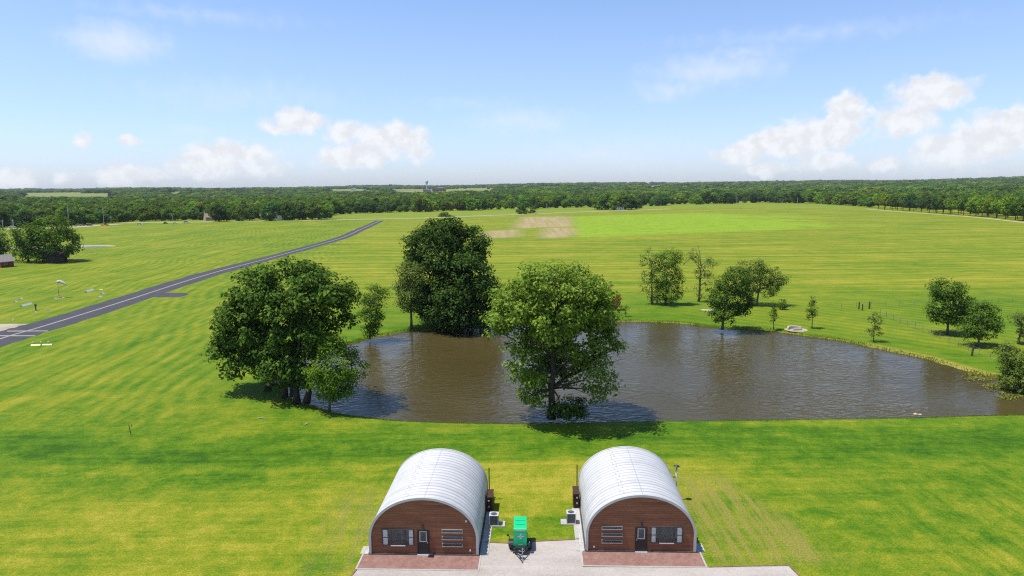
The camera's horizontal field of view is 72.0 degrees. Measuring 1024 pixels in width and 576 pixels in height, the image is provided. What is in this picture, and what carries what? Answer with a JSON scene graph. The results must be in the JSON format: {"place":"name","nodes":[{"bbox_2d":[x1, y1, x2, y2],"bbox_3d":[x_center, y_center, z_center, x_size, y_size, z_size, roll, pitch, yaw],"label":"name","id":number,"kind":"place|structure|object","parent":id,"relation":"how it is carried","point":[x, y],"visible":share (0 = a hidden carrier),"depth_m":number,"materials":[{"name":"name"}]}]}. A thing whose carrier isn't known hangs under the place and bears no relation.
{"place":"outdoors","nodes":[
{"label":"outdoors","id":0,"kind":"place"},
{"bbox_2d":[0,324,25,330],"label":"path","id":1,"kind":"structure","parent":0,"point":[4,327],"depth_m":153.05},
{"bbox_2d":[26,193,108,196],"bbox_3d":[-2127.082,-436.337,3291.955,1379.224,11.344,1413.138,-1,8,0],"label":"field","id":2,"kind":"structure","parent":0,"point":[67,194],"depth_m":3019.31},
{"bbox_2d":[155,293,188,296],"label":"path","id":3,"kind":"structure","parent":0,"point":[172,294],"depth_m":196.18,"materials":[{"name":"asphalt"}]},
{"bbox_2d":[0,221,382,346],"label":"road","id":4,"kind":"structure","parent":0,"point":[50,327],"depth_m":187.90,"materials":[{"name":"asphalt"}]},
{"bbox_2d":[0,222,375,338],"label":"road marking","id":5,"kind":"object","parent":4,"relation":"on","point":[154,291],"visible":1,"depth_m":196.38,"materials":[{"name":"paint"}]},
{"bbox_2d":[126,209,655,222],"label":"road","id":6,"kind":"structure","parent":0,"point":[363,219],"depth_m":668.24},
{"bbox_2d":[358,555,479,569],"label":"patio","id":7,"kind":"structure","parent":0,"point":[418,562],"depth_m":55.11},
{"bbox_2d":[355,554,481,570],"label":"kerb","id":8,"kind":"structure","parent":7,"relation":"on","point":[357,568],"depth_m":54.08,"materials":[{"name":"concrete"}]},
{"bbox_2d":[448,188,491,190],"bbox_3d":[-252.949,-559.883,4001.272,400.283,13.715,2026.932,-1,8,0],"label":"field","id":9,"kind":"structure","parent":0,"point":[473,189],"depth_m":3812.19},
{"bbox_2d":[0,185,1023,575],"bbox_3d":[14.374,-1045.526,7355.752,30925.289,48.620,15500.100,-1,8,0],"label":"ground","id":10,"kind":"structure","parent":0,"point":[202,469],"depth_m":84.64,"materials":[{"name":"green plant"}]},
{"bbox_2d":[0,209,9,226],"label":"tree","id":11,"kind":"object","parent":10,"relation":"on","point":[4,216],"visible":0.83,"depth_m":579.03,"materials":[{"name":"green plant"}]},
{"bbox_2d":[0,226,12,254],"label":"shade tree","id":12,"kind":"object","parent":10,"relation":"on","point":[3,248],"visible":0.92,"depth_m":296.99,"materials":[{"name":"green plant"}]},
{"bbox_2d":[0,254,14,267],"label":"garden shed","id":13,"kind":"structure","parent":10,"relation":"on","point":[7,260],"depth_m":272.81,"materials":[{"name":"grey"}]},
{"bbox_2d":[10,209,37,226],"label":"tree","id":14,"kind":"object","parent":10,"relation":"on","point":[24,216],"visible":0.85,"depth_m":574.83,"materials":[{"name":"green plant"}]},
{"bbox_2d":[6,220,48,261],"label":"shade tree","id":15,"kind":"object","parent":10,"relation":"on","point":[21,245],"visible":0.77,"depth_m":288.51,"materials":[{"name":"green plant"}]},
{"bbox_2d":[19,214,84,261],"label":"shade tree","id":16,"kind":"object","parent":10,"relation":"on","point":[62,232],"visible":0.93,"depth_m":288.04,"materials":[{"name":"green plant"}]},
{"bbox_2d":[43,252,67,262],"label":"garden shed","id":17,"kind":"structure","parent":10,"relation":"on","point":[55,257],"depth_m":286.41,"materials":[{"name":"black paint"}]},
{"bbox_2d":[63,207,85,224],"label":"tree","id":18,"kind":"object","parent":10,"relation":"on","point":[78,217],"visible":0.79,"depth_m":607.99,"materials":[{"name":"green plant"}]},
{"bbox_2d":[98,206,115,222],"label":"tree","id":19,"kind":"object","parent":10,"relation":"on","point":[106,211],"visible":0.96,"depth_m":636.55,"materials":[{"name":"green plant"}]},
{"bbox_2d":[103,206,125,221],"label":"tree","id":20,"kind":"object","parent":10,"relation":"on","point":[118,210],"visible":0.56,"depth_m":655.13,"materials":[{"name":"green plant"}]},
{"bbox_2d":[147,204,159,220],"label":"tree","id":21,"kind":"object","parent":10,"relation":"on","point":[154,210],"visible":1,"depth_m":673.03,"materials":[{"name":"green plant"}]},
{"bbox_2d":[168,207,180,219],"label":"tree","id":22,"kind":"object","parent":10,"relation":"on","point":[174,213],"visible":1,"depth_m":677.01,"materials":[{"name":"green plant"}]},
{"bbox_2d":[187,207,199,219],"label":"tree","id":23,"kind":"object","parent":10,"relation":"on","point":[192,213],"visible":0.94,"depth_m":691.39,"materials":[{"name":"green plant"}]},
{"bbox_2d":[206,203,226,221],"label":"tree","id":24,"kind":"object","parent":10,"relation":"on","point":[216,214],"visible":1,"depth_m":643.73,"materials":[{"name":"green plant"}]},
{"bbox_2d":[231,206,246,220],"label":"tree","id":25,"kind":"object","parent":10,"relation":"on","point":[239,213],"visible":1,"depth_m":654.43,"materials":[{"name":"green plant"}]},
{"bbox_2d":[199,266,287,390],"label":"shade tree","id":26,"kind":"object","parent":10,"relation":"on","point":[233,342],"visible":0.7,"depth_m":98.56,"materials":[{"name":"green plant"}]},
{"bbox_2d":[244,207,256,220],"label":"tree","id":27,"kind":"object","parent":10,"relation":"on","point":[250,215],"visible":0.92,"depth_m":660.69,"materials":[{"name":"green plant"}]},
{"bbox_2d":[258,202,279,220],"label":"tree","id":28,"kind":"object","parent":10,"relation":"on","point":[267,207],"visible":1,"depth_m":653.52,"materials":[{"name":"green plant"}]},
{"bbox_2d":[275,201,295,219],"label":"tree","id":29,"kind":"object","parent":10,"relation":"on","point":[282,209],"visible":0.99,"depth_m":658.80,"materials":[{"name":"green plant"}]},
{"bbox_2d":[243,255,333,397],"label":"shade tree","id":30,"kind":"object","parent":10,"relation":"on","point":[283,375],"visible":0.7,"depth_m":94.53,"materials":[{"name":"green plant"}]},
{"bbox_2d":[287,205,301,219],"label":"tree","id":31,"kind":"object","parent":10,"relation":"on","point":[296,211],"visible":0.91,"depth_m":660.53,"materials":[{"name":"green plant"}]},
{"bbox_2d":[302,201,320,219],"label":"tree","id":32,"kind":"object","parent":10,"relation":"on","point":[311,207],"visible":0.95,"depth_m":665.61,"materials":[{"name":"green plant"}]},
{"bbox_2d":[314,204,326,219],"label":"tree","id":33,"kind":"object","parent":10,"relation":"on","point":[320,216],"visible":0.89,"depth_m":668.87,"materials":[{"name":"green plant"}]},
{"bbox_2d":[281,266,365,403],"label":"shade tree","id":34,"kind":"object","parent":10,"relation":"on","point":[332,297],"visible":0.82,"depth_m":93.07,"materials":[{"name":"green plant"}]},
{"bbox_2d":[322,204,334,218],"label":"tree","id":35,"kind":"object","parent":10,"relation":"on","point":[329,213],"visible":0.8,"depth_m":675.58,"materials":[{"name":"green plant"}]},
{"bbox_2d":[299,327,371,411],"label":"young tree","id":36,"kind":"object","parent":10,"relation":"on","point":[333,391],"visible":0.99,"depth_m":90.86,"materials":[{"name":"green plant"}]},
{"bbox_2d":[360,200,375,212],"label":"tree","id":37,"kind":"object","parent":10,"relation":"on","point":[367,206],"visible":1,"depth_m":833.83,"materials":[{"name":"green plant"}]},
{"bbox_2d":[353,283,393,338],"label":"young tree","id":38,"kind":"object","parent":10,"relation":"on","point":[376,315],"visible":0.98,"depth_m":134.74,"materials":[{"name":"green plant"}]},
{"bbox_2d":[388,259,433,327],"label":"pale tree","id":39,"kind":"object","parent":10,"relation":"on","point":[409,285],"visible":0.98,"depth_m":145.00,"materials":[{"name":"green plant"}]},
{"bbox_2d":[412,198,428,211],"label":"tree","id":40,"kind":"object","parent":10,"relation":"on","point":[418,205],"visible":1,"depth_m":855.77,"materials":[{"name":"green plant"}]},
{"bbox_2d":[369,448,487,555],"bbox_3d":[-6.863,18.211,61.041,8.920,4.879,10.800,0,8,2],"label":"quonset hut","id":41,"kind":"object","parent":10,"relation":"on","point":[434,502],"visible":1,"depth_m":56.28,"materials":[{"name":"metal"}]},
{"bbox_2d":[382,529,413,545],"bbox_3d":[-9.088,19.881,56.138,2.560,1.420,0.140,0,8,2],"label":"window frame","id":42,"kind":"structure","parent":41,"relation":"in","point":[390,537],"depth_m":56.18,"materials":[{"name":"grey metal"}]},
{"bbox_2d":[417,529,429,555],"bbox_3d":[-7.073,20.272,56.038,0.960,2.120,0.300,0,8,2],"label":"door","id":43,"kind":"structure","parent":41,"relation":"in","point":[423,547],"depth_m":56.12,"materials":[{"name":"black paint"}]},
{"bbox_2d":[441,529,462,533],"bbox_3d":[-4.752,19.309,55.913,1.680,0.300,0.100,0,8,2],"label":"slot window","id":44,"kind":"structure","parent":41,"relation":"in","point":[455,531],"depth_m":55.93,"materials":[{"name":"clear glass"}]},
{"bbox_2d":[399,216,493,323],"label":"shade tree","id":45,"kind":"object","parent":10,"relation":"on","point":[451,238],"visible":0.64,"depth_m":147.43,"materials":[{"name":"green plant"}]},
{"bbox_2d":[454,199,464,209],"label":"tree","id":46,"kind":"object","parent":10,"relation":"on","point":[459,204],"visible":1,"depth_m":899.97,"materials":[{"name":"green plant"}]},
{"bbox_2d":[423,252,504,332],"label":"shade tree","id":47,"kind":"object","parent":10,"relation":"on","point":[454,309],"visible":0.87,"depth_m":141.91,"materials":[{"name":"green plant"}]},
{"bbox_2d":[463,197,481,209],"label":"tree","id":48,"kind":"object","parent":10,"relation":"on","point":[473,202],"visible":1,"depth_m":897.83,"materials":[{"name":"green plant"}]},
{"bbox_2d":[480,512,489,554],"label":"gravel","id":49,"kind":"structure","parent":10,"relation":"on","point":[484,538],"depth_m":59.34,"materials":[{"name":"gravel"}]},
{"bbox_2d":[485,511,493,554],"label":"kerb","id":50,"kind":"structure","parent":10,"relation":"on","point":[488,541],"depth_m":58.37,"materials":[{"name":"concrete"}]},
{"bbox_2d":[486,468,493,511],"bbox_3d":[-1.980,18.496,64.680,0.580,3.100,2.700,0,8,2],"label":"utility closet","id":51,"kind":"object","parent":10,"relation":"on","point":[490,498],"visible":1,"depth_m":63.59,"materials":[{"name":"brown paint"}]},
{"bbox_2d":[490,521,504,526],"bbox_3d":[-1.247,20.527,61.239,1.300,0.140,1.000,0,8,2],"label":"equipment pad","id":52,"kind":"object","parent":10,"relation":"on","point":[501,523],"visible":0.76,"depth_m":60.88,"materials":[{"name":"concrete"}]},
{"bbox_2d":[489,512,498,525],"bbox_3d":[-1.552,20.013,61.166,0.800,0.900,0.800,0,8,2],"label":"air conditioner","id":53,"kind":"object","parent":52,"relation":"on","point":[493,518],"visible":1,"depth_m":60.83,"materials":[{"name":"metal"}]},
{"bbox_2d":[0,176,1023,216],"bbox_3d":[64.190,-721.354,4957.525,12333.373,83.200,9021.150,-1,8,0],"label":"woods","id":54,"kind":"object","parent":10,"relation":"on","point":[12,201],"visible":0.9,"depth_m":1691.93,"materials":[{"name":"plant"}]},
{"bbox_2d":[515,203,528,213],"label":"shrub","id":55,"kind":"object","parent":10,"relation":"on","point":[522,210],"visible":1,"depth_m":768.30,"materials":[{"name":"green plant"}]},
{"bbox_2d":[479,258,630,419],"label":"cottonwood tree","id":56,"kind":"object","parent":10,"relation":"on","point":[551,327],"visible":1,"depth_m":84.76,"materials":[{"name":"green plant"}]},
{"bbox_2d":[561,519,575,524],"bbox_3d":[4.899,20.440,61.478,1.300,0.140,1.000,0,8,2],"label":"equipment pad","id":57,"kind":"object","parent":10,"relation":"on","point":[563,521],"visible":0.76,"depth_m":61.12,"materials":[{"name":"concrete"}]},
{"bbox_2d":[566,510,575,523],"bbox_3d":[5.145,19.921,61.404,0.800,0.900,0.800,0,8,2],"label":"air conditioner","id":58,"kind":"object","parent":57,"relation":"on","point":[570,516],"visible":1,"depth_m":61.06,"materials":[{"name":"metal"}]},
{"bbox_2d":[548,393,589,421],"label":"shrub","id":59,"kind":"object","parent":10,"relation":"on","point":[578,412],"visible":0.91,"depth_m":87.97,"materials":[{"name":"green plant"}]},
{"bbox_2d":[572,465,579,507],"bbox_3d":[5.886,18.353,65.198,0.580,3.100,2.700,0,8,2],"label":"utility closet","id":60,"kind":"object","parent":10,"relation":"on","point":[576,494],"visible":1,"depth_m":64.10,"materials":[{"name":"brown paint"}]},
{"bbox_2d":[572,508,579,550],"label":"kerb","id":61,"kind":"structure","parent":10,"relation":"on","point":[576,537],"depth_m":58.91,"materials":[{"name":"concrete"}]},
{"bbox_2d":[575,508,584,550],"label":"gravel","id":62,"kind":"structure","parent":10,"relation":"on","point":[580,534],"depth_m":59.98,"materials":[{"name":"gravel"}]},
{"bbox_2d":[595,193,610,209],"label":"tree","id":63,"kind":"object","parent":10,"relation":"on","point":[602,203],"visible":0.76,"depth_m":879.23,"materials":[{"name":"green plant"}]},
{"bbox_2d":[607,194,622,209],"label":"tree","id":64,"kind":"object","parent":10,"relation":"on","point":[614,202],"visible":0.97,"depth_m":865.41,"materials":[{"name":"green plant"}]},
{"bbox_2d":[618,193,631,208],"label":"tree","id":65,"kind":"object","parent":10,"relation":"on","point":[624,199],"visible":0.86,"depth_m":866.14,"materials":[{"name":"green plant"}]},
{"bbox_2d":[578,446,696,552],"bbox_3d":[10.476,18.037,61.200,8.920,4.879,10.800,0,8,2],"label":"quonset hut","id":66,"kind":"object","parent":10,"relation":"on","point":[630,499],"visible":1,"depth_m":56.44,"materials":[{"name":"metal"}]},
{"bbox_2d":[601,539,622,543],"bbox_3d":[8.000,20.299,56.411,1.680,0.300,0.100,0,8,2],"label":"slot window","id":67,"kind":"structure","parent":66,"relation":"in","point":[603,541],"depth_m":56.43,"materials":[{"name":"black paint"}]},
{"bbox_2d":[635,527,646,552],"bbox_3d":[10.306,20.098,56.193,0.960,2.120,0.300,0,8,2],"label":"door","id":68,"kind":"structure","parent":66,"relation":"in","point":[640,532],"depth_m":56.27,"materials":[{"name":"black paint"}]},
{"bbox_2d":[650,526,682,543],"bbox_3d":[12.328,19.694,56.140,2.560,1.420,0.140,0,8,2],"label":"window frame","id":69,"kind":"structure","parent":66,"relation":"in","point":[659,534],"depth_m":56.18,"materials":[{"name":"grey metal"}]},
{"bbox_2d":[272,319,1023,423],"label":"bank grass","id":70,"kind":"structure","parent":10,"relation":"on","point":[428,328],"depth_m":102.72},
{"bbox_2d":[638,246,669,303],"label":"pale tree","id":71,"kind":"object","parent":10,"relation":"on","point":[651,264],"visible":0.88,"depth_m":173.71,"materials":[{"name":"green plant"}]},
{"bbox_2d":[648,247,688,304],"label":"shade tree","id":72,"kind":"object","parent":10,"relation":"on","point":[667,282],"visible":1,"depth_m":171.85,"materials":[{"name":"green plant"}]},
{"bbox_2d":[673,193,686,203],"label":"tree","id":73,"kind":"object","parent":10,"relation":"on","point":[680,199],"visible":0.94,"depth_m":1116.45,"materials":[{"name":"green plant"}]},
{"bbox_2d":[684,244,717,301],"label":"pale tree","id":74,"kind":"object","parent":10,"relation":"on","point":[692,258],"visible":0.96,"depth_m":176.50,"materials":[{"name":"green plant"}]},
{"bbox_2d":[700,191,716,203],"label":"tree","id":75,"kind":"object","parent":10,"relation":"on","point":[707,199],"visible":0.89,"depth_m":1124.26,"materials":[{"name":"green plant"}]},
{"bbox_2d":[716,192,731,203],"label":"tree","id":76,"kind":"object","parent":10,"relation":"on","point":[724,196],"visible":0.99,"depth_m":1123.88,"materials":[{"name":"green plant"}]},
{"bbox_2d":[704,266,757,329],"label":"shade tree","id":77,"kind":"object","parent":10,"relation":"on","point":[720,302],"visible":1,"depth_m":140.30,"materials":[{"name":"green plant"}]},
{"bbox_2d":[709,565,787,567],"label":"kerb","id":78,"kind":"structure","parent":10,"relation":"on","point":[747,566],"depth_m":54.11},
{"bbox_2d":[735,258,791,305],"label":"shade tree","id":79,"kind":"object","parent":10,"relation":"on","point":[758,268],"visible":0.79,"depth_m":169.62,"materials":[{"name":"green plant"}]},
{"bbox_2d":[765,191,778,202],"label":"tree","id":80,"kind":"object","parent":10,"relation":"on","point":[772,195],"visible":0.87,"depth_m":1165.49,"materials":[{"name":"green plant"}]},
{"bbox_2d":[768,300,777,329],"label":"sapling","id":81,"kind":"object","parent":10,"relation":"on","point":[774,313],"visible":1,"depth_m":142.26,"materials":[{"name":"green plant"}]},
{"bbox_2d":[787,190,803,202],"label":"tree","id":82,"kind":"object","parent":10,"relation":"on","point":[794,194],"visible":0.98,"depth_m":1112.52,"materials":[{"name":"green plant"}]},
{"bbox_2d":[784,326,807,331],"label":"fire pit","id":83,"kind":"object","parent":10,"relation":"on","point":[795,328],"visible":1,"depth_m":142.47,"materials":[{"name":"stone"}]},
{"bbox_2d":[804,191,816,202],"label":"tree","id":84,"kind":"object","parent":10,"relation":"on","point":[810,195],"visible":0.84,"depth_m":1096.93,"materials":[{"name":"green plant"}]},
{"bbox_2d":[805,296,818,328],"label":"sapling","id":85,"kind":"object","parent":10,"relation":"on","point":[811,310],"visible":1,"depth_m":142.97,"materials":[{"name":"green plant"}]},
{"bbox_2d":[844,191,864,205],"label":"tree","id":86,"kind":"object","parent":10,"relation":"on","point":[855,196],"visible":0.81,"depth_m":943.42,"materials":[{"name":"green plant"}]},
{"bbox_2d":[864,311,883,341],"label":"sapling","id":87,"kind":"object","parent":10,"relation":"on","point":[874,328],"visible":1,"depth_m":130.28,"materials":[{"name":"green plant"}]},
{"bbox_2d":[880,192,891,209],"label":"tree","id":88,"kind":"object","parent":10,"relation":"on","point":[884,201],"visible":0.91,"depth_m":797.48,"materials":[{"name":"green plant"}]},
{"bbox_2d":[902,193,916,210],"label":"tree","id":89,"kind":"object","parent":10,"relation":"on","point":[906,200],"visible":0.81,"depth_m":753.82,"materials":[{"name":"green plant"}]},
{"bbox_2d":[936,193,952,213],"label":"tree","id":90,"kind":"object","parent":10,"relation":"on","point":[940,201],"visible":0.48,"depth_m":681.96,"materials":[{"name":"green plant"}]},
{"bbox_2d":[943,197,954,213],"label":"tree","id":91,"kind":"object","parent":10,"relation":"on","point":[947,203],"visible":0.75,"depth_m":664.99,"materials":[{"name":"green plant"}]},
{"bbox_2d":[923,276,978,334],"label":"shade tree","id":92,"kind":"object","parent":10,"relation":"on","point":[947,313],"visible":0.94,"depth_m":134.75,"materials":[{"name":"green plant"}]},
{"bbox_2d":[951,196,966,213],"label":"tree","id":93,"kind":"object","parent":10,"relation":"on","point":[957,205],"visible":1,"depth_m":647.83,"materials":[{"name":"green plant"}]},
{"bbox_2d":[967,196,981,215],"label":"tree","id":94,"kind":"object","parent":10,"relation":"on","point":[971,204],"visible":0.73,"depth_m":620.62,"materials":[{"name":"green plant"}]},
{"bbox_2d":[952,299,1005,346],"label":"shade tree","id":95,"kind":"object","parent":10,"relation":"on","point":[974,324],"visible":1,"depth_m":125.37,"materials":[{"name":"green plant"}]},
{"bbox_2d":[974,195,988,216],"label":"tree","id":96,"kind":"object","parent":10,"relation":"on","point":[979,208],"visible":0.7,"depth_m":613.39,"materials":[{"name":"green plant"}]},
{"bbox_2d":[981,195,994,216],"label":"tree","id":97,"kind":"object","parent":10,"relation":"on","point":[985,201],"visible":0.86,"depth_m":603.00,"materials":[{"name":"green plant"}]},
{"bbox_2d":[989,199,999,217],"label":"tree","id":98,"kind":"object","parent":10,"relation":"on","point":[994,209],"visible":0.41,"depth_m":588.40,"materials":[{"name":"green plant"}]},
{"bbox_2d":[997,193,1014,218],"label":"tree","id":99,"kind":"object","parent":10,"relation":"on","point":[1002,206],"visible":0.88,"depth_m":569.07,"materials":[{"name":"green plant"}]},
{"bbox_2d":[991,340,1023,392],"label":"willow shrub","id":100,"kind":"object","parent":10,"relation":"on","point":[1008,355],"visible":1,"depth_m":99.14,"materials":[{"name":"green plant"}]},
{"bbox_2d":[1007,199,1022,219],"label":"tree","id":101,"kind":"object","parent":10,"relation":"on","point":[1011,210],"visible":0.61,"depth_m":553.94,"materials":[{"name":"green plant"}]},
{"bbox_2d":[1007,310,1023,343],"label":"pale tree","id":102,"kind":"object","parent":10,"relation":"on","point":[1020,324],"visible":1,"depth_m":127.41,"materials":[{"name":"green plant"}]},
{"bbox_2d":[1012,197,1023,220],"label":"tree","id":103,"kind":"object","parent":10,"relation":"on","point":[1019,209],"visible":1,"depth_m":542.46,"materials":[{"name":"green plant"}]},
{"bbox_2d":[0,0,1023,188],"label":"sky","id":104,"kind":"structure","parent":0,"point":[94,93],"materials":[{"name":"blue"}]},
{"bbox_2d":[352,540,797,575],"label":"driveway","id":105,"kind":"structure","parent":0,"point":[553,558],"depth_m":53.90,"materials":[{"name":"concrete"}]},
{"bbox_2d":[507,516,531,558],"bbox_3d":[0.600,20.165,56.709,2.060,1.985,4.064,0,8,1],"label":"box trailer","id":106,"kind":"object","parent":105,"relation":"on","point":[519,541],"visible":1,"depth_m":56.43,"materials":[{"name":"green paint"}]},
{"bbox_2d":[332,204,859,217],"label":"meadow","id":107,"kind":"structure","parent":0,"point":[451,213],"depth_m":875.50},
{"bbox_2d":[582,552,704,566],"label":"patio","id":108,"kind":"structure","parent":0,"point":[640,559],"depth_m":55.28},
{"bbox_2d":[580,551,707,567],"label":"kerb","id":109,"kind":"structure","parent":108,"relation":"on","point":[583,565],"depth_m":54.22,"materials":[{"name":"concrete"}]},
{"bbox_2d":[276,321,1023,423],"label":"pond water","id":110,"kind":"structure","parent":0,"point":[676,372],"depth_m":106.65,"materials":[{"name":"liquid"}]},
{"bbox_2d":[953,372,1023,399],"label":"water weed","id":111,"kind":"object","parent":110,"relation":"on","point":[1009,394],"visible":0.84,"depth_m":101.61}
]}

